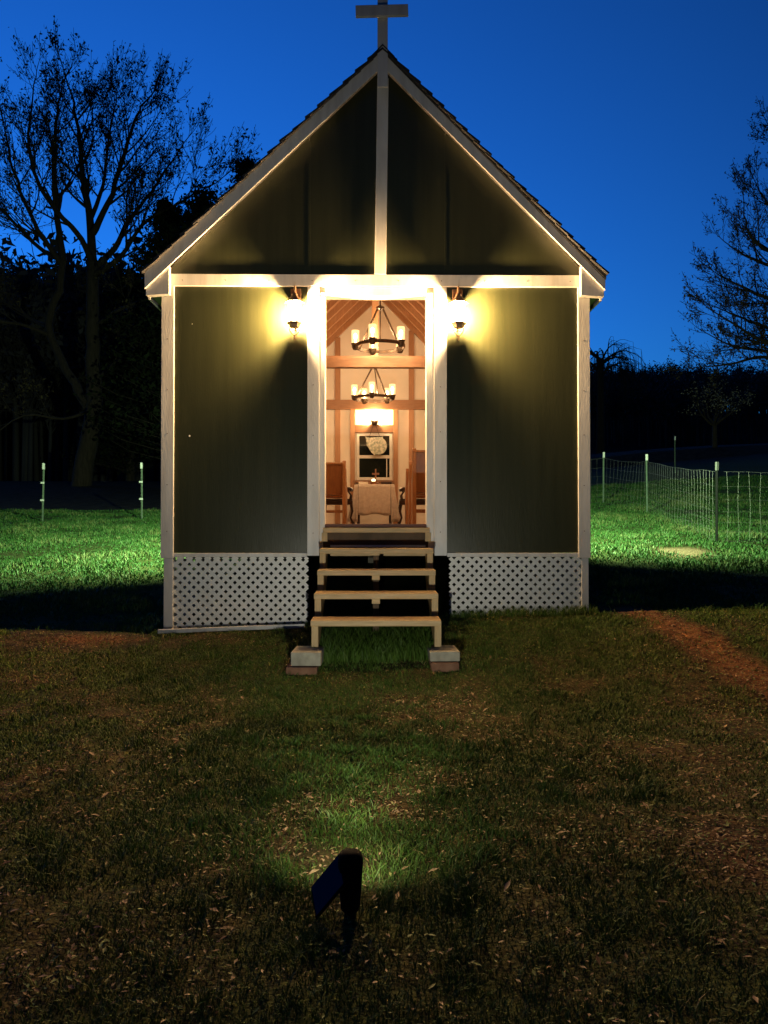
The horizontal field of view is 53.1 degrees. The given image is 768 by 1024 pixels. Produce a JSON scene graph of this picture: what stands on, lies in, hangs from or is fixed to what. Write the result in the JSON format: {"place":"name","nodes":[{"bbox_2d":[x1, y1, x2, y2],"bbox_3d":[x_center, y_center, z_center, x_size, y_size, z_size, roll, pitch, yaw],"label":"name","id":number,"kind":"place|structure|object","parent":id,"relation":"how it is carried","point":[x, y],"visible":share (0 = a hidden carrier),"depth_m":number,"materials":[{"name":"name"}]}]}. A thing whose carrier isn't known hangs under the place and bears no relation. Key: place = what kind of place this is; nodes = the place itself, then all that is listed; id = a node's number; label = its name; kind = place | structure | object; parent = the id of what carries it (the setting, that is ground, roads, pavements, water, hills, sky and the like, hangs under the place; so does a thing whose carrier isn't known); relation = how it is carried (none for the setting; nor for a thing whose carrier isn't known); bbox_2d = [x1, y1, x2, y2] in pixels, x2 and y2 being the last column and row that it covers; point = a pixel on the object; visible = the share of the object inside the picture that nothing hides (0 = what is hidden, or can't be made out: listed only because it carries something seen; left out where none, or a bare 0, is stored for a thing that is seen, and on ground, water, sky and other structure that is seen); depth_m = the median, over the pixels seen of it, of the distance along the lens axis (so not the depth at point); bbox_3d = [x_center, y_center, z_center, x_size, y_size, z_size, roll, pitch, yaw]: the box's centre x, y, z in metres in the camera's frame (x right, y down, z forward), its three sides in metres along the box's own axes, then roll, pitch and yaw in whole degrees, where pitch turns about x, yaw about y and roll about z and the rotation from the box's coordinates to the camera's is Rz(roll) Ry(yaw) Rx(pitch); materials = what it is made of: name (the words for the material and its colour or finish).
{"place":"outdoors","nodes":[
{"label":"outdoors","id":0,"kind":"place"},
{"bbox_2d":[326,487,354,523],"bbox_3d":[-0.753,-0.263,12.347,0.562,0.927,0.488,0,-1,-1],"label":"armchair","id":1,"kind":"object","parent":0,"point":[339,501],"visible":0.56,"depth_m":12.12,"materials":[{"name":"brown wood"}]},
{"bbox_2d":[0,412,767,1023],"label":"ground","id":2,"kind":"structure","parent":0,"point":[734,456],"depth_m":3.39,"materials":[{"name":"green plant"}]},
{"bbox_2d":[40,463,44,520],"bbox_3d":[-7.064,-0.311,15.910,0.082,1.400,0.060,0,-1,-1],"label":"steel post","id":3,"kind":"object","parent":2,"relation":"on","point":[43,475],"visible":0.98,"depth_m":15.92,"materials":[{"name":"green metal"}]},
{"bbox_2d":[57,264,160,480],"bbox_3d":[-10.666,-5.572,32.891,5.449,10.089,5.257,1,-1,-34],"label":"evergreen tree","id":4,"kind":"object","parent":2,"relation":"on","point":[129,459],"visible":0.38,"depth_m":32.59,"materials":[{"name":"green plant"}]},
{"bbox_2d":[73,192,186,462],"bbox_3d":[-7.559,-5.909,27.078,5.894,10.518,6.099,0,-1,-1],"label":"evergreen tree","id":5,"kind":"object","parent":2,"relation":"on","point":[152,245],"visible":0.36,"depth_m":26.47,"materials":[{"name":"green plant"}]},
{"bbox_2d":[0,15,261,485],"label":"bare tree","id":6,"kind":"object","parent":2,"relation":"on","point":[83,467],"visible":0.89,"depth_m":27.75,"materials":[{"name":"brown plant"}]},
{"bbox_2d":[139,462,142,518],"bbox_3d":[-5.093,-0.339,16.132,0.078,1.400,0.060,0,-1,-1],"label":"steel post","id":7,"kind":"object","parent":2,"relation":"on","point":[141,481],"visible":0.97,"depth_m":16.12,"materials":[{"name":"green metal"}]},
{"bbox_2d":[101,178,221,445],"bbox_3d":[-5.581,-5.366,23.902,5.436,10.018,5.465,0,-1,-1],"label":"evergreen tree","id":8,"kind":"object","parent":2,"relation":"on","point":[198,205],"visible":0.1,"depth_m":23.53,"materials":[{"name":"green plant"}]},
{"bbox_2d":[218,150,259,197],"bbox_3d":[-5.551,-7.548,30.233,6.338,13.228,6.382,0,-1,-1],"label":"evergreen tree","id":9,"kind":"object","parent":2,"relation":"on","point":[245,163],"visible":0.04,"depth_m":29.87,"materials":[{"name":"black plant"}]},
{"bbox_2d":[286,662,318,674],"bbox_3d":[-0.581,1.141,5.609,0.220,0.077,0.340,0,-1,1],"label":"paver","id":10,"kind":"object","parent":2,"relation":"on","point":[303,670],"visible":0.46,"depth_m":5.44,"materials":[{"name":"concrete"}]},
{"bbox_2d":[291,646,324,665],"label":"support block","id":11,"kind":"structure","parent":10,"relation":"on","point":[306,656],"depth_m":5.48,"materials":[{"name":"grey concrete"}]},
{"bbox_2d":[310,528,440,646],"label":"wooden steps","id":12,"kind":"structure","parent":11,"relation":"on","point":[319,620],"depth_m":6.13,"materials":[{"name":"brown wood"}]},
{"bbox_2d":[311,848,362,918],"bbox_3d":[-0.136,1.160,2.280,0.154,0.297,0.079,0,-1,-13],"label":"solar spotlight","id":13,"kind":"object","parent":2,"relation":"on","point":[342,873],"visible":0.89,"depth_m":2.26,"materials":[{"name":"black plastic"}]},
{"bbox_2d":[140,0,609,633],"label":"chapel","id":14,"kind":"structure","parent":2,"relation":"on","point":[392,184],"depth_m":6.80,"materials":[{"name":"wood"}]},
{"bbox_2d":[285,286,303,339],"bbox_3d":[-0.777,-1.738,6.704,0.172,0.489,0.182,0,-1,-1],"label":"porch lantern","id":15,"kind":"object","parent":14,"relation":"attached to","point":[294,301],"visible":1,"depth_m":6.68,"materials":[{"name":"white glass"}]},
{"bbox_2d":[326,460,346,523],"bbox_3d":[-1.135,-0.260,10.488,1.242,0.859,0.470,0,-1,-1],"label":"church pew","id":16,"kind":"object","parent":14,"relation":"on","point":[336,483],"visible":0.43,"depth_m":10.30,"materials":[{"name":"brown wood"}]},
{"bbox_2d":[326,470,346,512],"bbox_3d":[-1.188,-0.234,11.737,1.242,0.839,0.470,0,-1,-1],"label":"church pew","id":17,"kind":"object","parent":14,"relation":"on","point":[336,497],"visible":0.08,"depth_m":11.58,"materials":[{"name":"brown wood"}]},
{"bbox_2d":[351,369,395,403],"bbox_3d":[-0.160,-2.695,11.616,0.672,2.048,0.660,0,-1,-1],"label":"chandelier","id":18,"kind":"object","parent":14,"relation":"hanging from","point":[388,398],"visible":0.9,"depth_m":11.65,"materials":[{"name":"brown metal"}]},
{"bbox_2d":[356,433,391,479],"bbox_3d":[-0.167,-0.962,13.400,0.625,0.820,0.055,0,-1,-1],"label":"window","id":19,"kind":"structure","parent":14,"relation":"in","point":[367,462],"depth_m":13.40,"materials":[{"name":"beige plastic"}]},
{"bbox_2d":[357,515,391,523],"bbox_3d":[-0.156,-0.121,12.552,0.600,0.635,0.360,0,-1,-1],"label":"altar table","id":20,"kind":"object","parent":14,"relation":"on","point":[358,522],"visible":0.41,"depth_m":12.39,"materials":[{"name":"brown wood"}]},
{"bbox_2d":[347,484,401,521],"bbox_3d":[-0.156,-0.144,12.529,0.890,0.602,0.416,0,-1,-1],"label":"altar cloth","id":21,"kind":"object","parent":20,"relation":"on","point":[369,499],"visible":0.88,"depth_m":12.34,"materials":[{"name":"beige fabric"}]},
{"bbox_2d":[381,481,391,483],"bbox_3d":[0.039,-0.472,12.539,0.174,0.047,0.104,0,-1,-1],"label":"black box","id":22,"kind":"object","parent":21,"relation":"on","point":[386,482],"visible":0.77,"depth_m":12.49,"materials":[{"name":"brown wood"}]},
{"bbox_2d":[371,419,377,424],"bbox_3d":[-0.164,-1.603,13.319,0.170,0.200,0.202,0,-1,-1],"label":"wall sconce","id":23,"kind":"object","parent":14,"relation":"attached to","point":[374,421],"depth_m":13.26,"materials":[{"name":"white glass"}]},
{"bbox_2d":[365,424,386,454],"bbox_3d":[-0.136,-1.250,13.262,0.375,0.551,0.058,0,-1,-1],"label":"hanging ornament","id":24,"kind":"object","parent":23,"relation":"hanging from","point":[377,445],"visible":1,"depth_m":13.25,"materials":[{"name":"beige glass"}]},
{"bbox_2d":[351,300,404,354],"bbox_3d":[-0.071,-2.877,9.289,0.652,1.850,0.672,0,-1,-1],"label":"chandelier","id":25,"kind":"object","parent":14,"relation":"hanging from","point":[400,347],"visible":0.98,"depth_m":9.30,"materials":[{"name":"brown metal"}]},
{"bbox_2d":[397,487,424,523],"bbox_3d":[0.500,-0.263,12.361,0.562,0.927,0.488,0,-1,-1],"label":"armchair","id":26,"kind":"object","parent":14,"relation":"on","point":[418,501],"visible":0.46,"depth_m":12.12,"materials":[{"name":"brown wood"}]},
{"bbox_2d":[405,468,424,523],"bbox_3d":[0.949,-0.234,11.760,1.242,0.839,0.470,0,-1,-1],"label":"church pew","id":27,"kind":"object","parent":14,"relation":"on","point":[406,496],"visible":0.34,"depth_m":11.52,"materials":[{"name":"brown wood"}]},
{"bbox_2d":[408,461,424,523],"bbox_3d":[0.957,-0.259,10.560,1.242,0.859,0.470,0,-1,-1],"label":"church pew","id":28,"kind":"object","parent":14,"relation":"on","point":[409,493],"visible":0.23,"depth_m":10.32,"materials":[{"name":"brown wood"}]},
{"bbox_2d":[411,448,424,523],"bbox_3d":[0.971,-0.316,9.711,1.242,0.949,0.470,0,-1,-1],"label":"church pew","id":29,"kind":"object","parent":14,"relation":"on","point":[418,474],"visible":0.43,"depth_m":9.51,"materials":[{"name":"brown wood"}]},
{"bbox_2d":[449,286,467,340],"bbox_3d":[0.650,-1.738,6.720,0.172,0.489,0.182,0,-1,-1],"label":"porch lantern","id":30,"kind":"object","parent":14,"relation":"attached to","point":[458,301],"visible":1,"depth_m":6.70,"materials":[{"name":"white glass"}]},
{"bbox_2d":[150,604,599,634],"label":"edge grass","id":31,"kind":"structure","parent":2,"relation":"on","point":[523,613],"depth_m":6.71,"materials":[{"name":"green plant"}]},
{"bbox_2d":[319,626,435,664],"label":"grass","id":32,"kind":"structure","parent":2,"relation":"on","point":[357,645],"depth_m":5.79,"materials":[{"name":"green plant"}]},
{"bbox_2d":[0,186,767,480],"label":"woodland","id":33,"kind":"object","parent":2,"relation":"on","point":[29,445],"visible":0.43,"depth_m":43.19,"materials":[{"name":"black plant"}]},
{"bbox_2d":[0,610,767,1023],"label":"leaf litter","id":34,"kind":"object","parent":2,"relation":"on","point":[70,956],"visible":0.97,"depth_m":3.16,"materials":[{"name":"brown plant"}]},
{"bbox_2d":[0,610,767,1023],"bbox_3d":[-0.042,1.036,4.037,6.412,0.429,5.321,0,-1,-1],"label":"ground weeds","id":35,"kind":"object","parent":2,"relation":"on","point":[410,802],"visible":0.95,"depth_m":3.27,"materials":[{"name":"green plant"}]},
{"bbox_2d":[428,658,458,671],"bbox_3d":[0.429,1.115,5.631,0.200,0.079,0.320,0,-1,-3],"label":"paver","id":36,"kind":"object","parent":2,"relation":"on","point":[444,666],"visible":0.54,"depth_m":5.47,"materials":[{"name":"concrete"}]},
{"bbox_2d":[426,645,459,660],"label":"support block","id":37,"kind":"structure","parent":36,"relation":"on","point":[447,653],"depth_m":5.52,"materials":[{"name":"grey concrete"}]},
{"bbox_2d":[590,336,645,453],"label":"weeping tree","id":38,"kind":"object","parent":2,"relation":"on","point":[599,371],"visible":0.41,"depth_m":52.00,"materials":[{"name":"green plant"}]},
{"bbox_2d":[674,436,675,472],"bbox_3d":[9.504,-1.775,25.117,0.042,1.400,0.046,0,-1,-1],"label":"steel post","id":39,"kind":"object","parent":2,"relation":"on","point":[674,454],"visible":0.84,"depth_m":25.12,"materials":[{"name":"white"}]},
{"bbox_2d":[590,452,761,541],"bbox_3d":[4.197,-0.548,16.031,3.915,2.567,14.305,1,-1,-34],"label":"wire fence","id":40,"kind":"object","parent":2,"relation":"on","point":[716,495],"visible":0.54,"depth_m":12.41,"materials":[{"name":"green metal"}]},
{"bbox_2d":[659,100,767,394],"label":"bare tree","id":41,"kind":"object","parent":2,"relation":"on","point":[762,338],"visible":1,"depth_m":26.21,"materials":[{"name":"brown plant"}]},
{"bbox_2d":[678,376,752,447],"bbox_3d":[14.008,-4.191,32.190,3.193,3.375,2.907,1,-1,-42],"label":"blossom tree","id":42,"kind":"object","parent":2,"relation":"on","point":[714,422],"visible":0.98,"depth_m":32.14,"materials":[{"name":"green plant"}]},
{"bbox_2d":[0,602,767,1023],"bbox_3d":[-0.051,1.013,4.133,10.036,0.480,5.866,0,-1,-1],"label":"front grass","id":43,"kind":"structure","parent":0,"point":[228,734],"depth_m":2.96,"materials":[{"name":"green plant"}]},
{"bbox_2d":[0,474,767,632],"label":"side grass","id":44,"kind":"structure","parent":0,"point":[20,529],"depth_m":10.75,"materials":[{"name":"green plant"}]},
{"bbox_2d":[0,0,767,412],"label":"sky","id":45,"kind":"structure","parent":0,"point":[624,120],"materials":[{"name":"blue"}]}
]}

